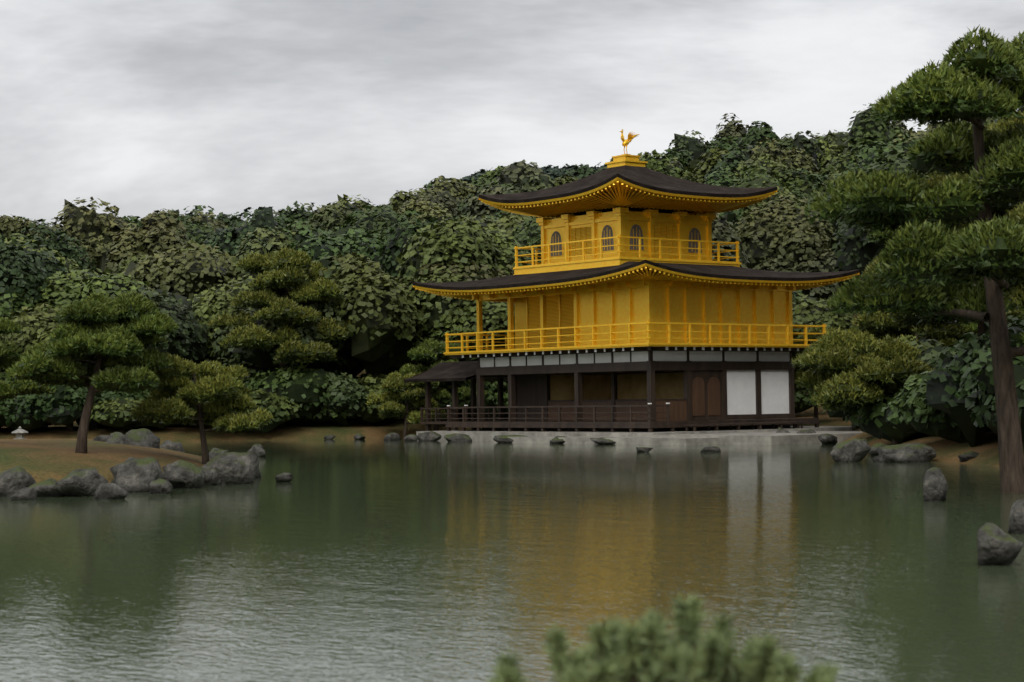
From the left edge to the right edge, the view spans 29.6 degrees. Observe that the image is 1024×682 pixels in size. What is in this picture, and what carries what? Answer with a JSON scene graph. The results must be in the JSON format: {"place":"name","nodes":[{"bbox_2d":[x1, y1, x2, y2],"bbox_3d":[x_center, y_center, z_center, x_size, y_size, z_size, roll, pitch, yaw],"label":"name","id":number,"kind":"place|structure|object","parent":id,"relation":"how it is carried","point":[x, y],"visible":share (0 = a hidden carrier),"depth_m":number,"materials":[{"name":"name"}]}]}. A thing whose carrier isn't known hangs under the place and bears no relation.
{"place":"outdoors","nodes":[
{"label":"outdoors","id":0,"kind":"place"},
{"bbox_2d":[0,437,1023,681],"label":"pond water","id":1,"kind":"structure","parent":0,"point":[380,561],"depth_m":21.85,"materials":[{"name":"green liquid"}]},
{"bbox_2d":[247,444,1023,565],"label":"rocks","id":2,"kind":"object","parent":1,"relation":"in","point":[996,545],"visible":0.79,"depth_m":25.45,"materials":[{"name":"stone"}]},
{"bbox_2d":[0,312,1023,482],"bbox_3d":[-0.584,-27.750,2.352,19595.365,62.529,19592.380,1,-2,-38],"label":"terrain","id":3,"kind":"structure","parent":0,"point":[39,454],"depth_m":55.51,"materials":[{"name":"brown soil"}]},
{"bbox_2d":[12,426,27,438],"bbox_3d":[-15.725,3.200,62.003,0.470,0.957,0.542,1,-2,-38],"label":"stone lantern","id":4,"kind":"object","parent":3,"relation":"on","point":[19,432],"visible":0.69,"depth_m":61.90,"materials":[{"name":"grey stone"}]},
{"bbox_2d":[0,428,260,499],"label":"rocks","id":5,"kind":"object","parent":3,"relation":"on","point":[220,467],"visible":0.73,"depth_m":41.44,"materials":[{"name":"stone"}]},
{"bbox_2d":[0,290,273,463],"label":"island pine","id":6,"kind":"object","parent":3,"relation":"on","point":[123,333],"depth_m":44.64,"materials":[{"name":"green plant"}]},
{"bbox_2d":[206,246,487,437],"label":"shore pine","id":7,"kind":"object","parent":3,"relation":"on","point":[293,271],"depth_m":99.20,"materials":[{"name":"green plant"}]},
{"bbox_2d":[0,103,1023,447],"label":"forest","id":8,"kind":"object","parent":3,"relation":"on","point":[192,281],"depth_m":106.37,"materials":[{"name":"green plant"}]},
{"bbox_2d":[404,154,862,444],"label":"golden pavilion","id":9,"kind":"structure","parent":3,"relation":"on","point":[642,317],"depth_m":86.44,"materials":[{"name":"gold wood"}]},
{"bbox_2d":[620,130,638,154],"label":"phoenix statue","id":10,"kind":"object","parent":9,"relation":"on","point":[625,142],"visible":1,"depth_m":89.92,"materials":[{"name":"gold metal"}]},
{"bbox_2d":[324,427,978,461],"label":"shore rocks","id":11,"kind":"object","parent":3,"relation":"on","point":[854,450],"visible":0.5,"depth_m":53.76,"materials":[{"name":"stone"}]},
{"bbox_2d":[790,26,1023,492],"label":"shore pine","id":12,"kind":"object","parent":3,"relation":"on","point":[918,273],"depth_m":36.00,"materials":[{"name":"green plant"}]},
{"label":"tree trunks","id":13,"kind":"object","parent":3,"relation":"on","visible":0},
{"bbox_2d":[1010,105,1023,118],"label":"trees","id":14,"kind":"object","parent":13,"relation":"attached to","point":[1019,109],"visible":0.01,"depth_m":100.11,"materials":[{"name":"green plant"}]},
{"bbox_2d":[0,0,1023,228],"label":"sky","id":15,"kind":"structure","parent":0,"point":[141,108],"materials":[{"name":"grey"}]},
{"bbox_2d":[483,592,846,681],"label":"shrub","id":16,"kind":"object","parent":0,"point":[697,666],"depth_m":5.52,"materials":[{"name":"green plant"}]},
{"bbox_3d":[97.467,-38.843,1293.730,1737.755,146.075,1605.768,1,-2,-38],"label":"distant hill ground","id":17,"kind":"structure","parent":0,"visible":0},
{"bbox_2d":[450,162,605,184],"bbox_3d":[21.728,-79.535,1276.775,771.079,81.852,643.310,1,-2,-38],"label":"distant trees","id":18,"kind":"object","parent":17,"relation":"on","point":[553,172],"visible":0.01,"depth_m":1263.24,"materials":[{"name":"green plant"}]}
]}

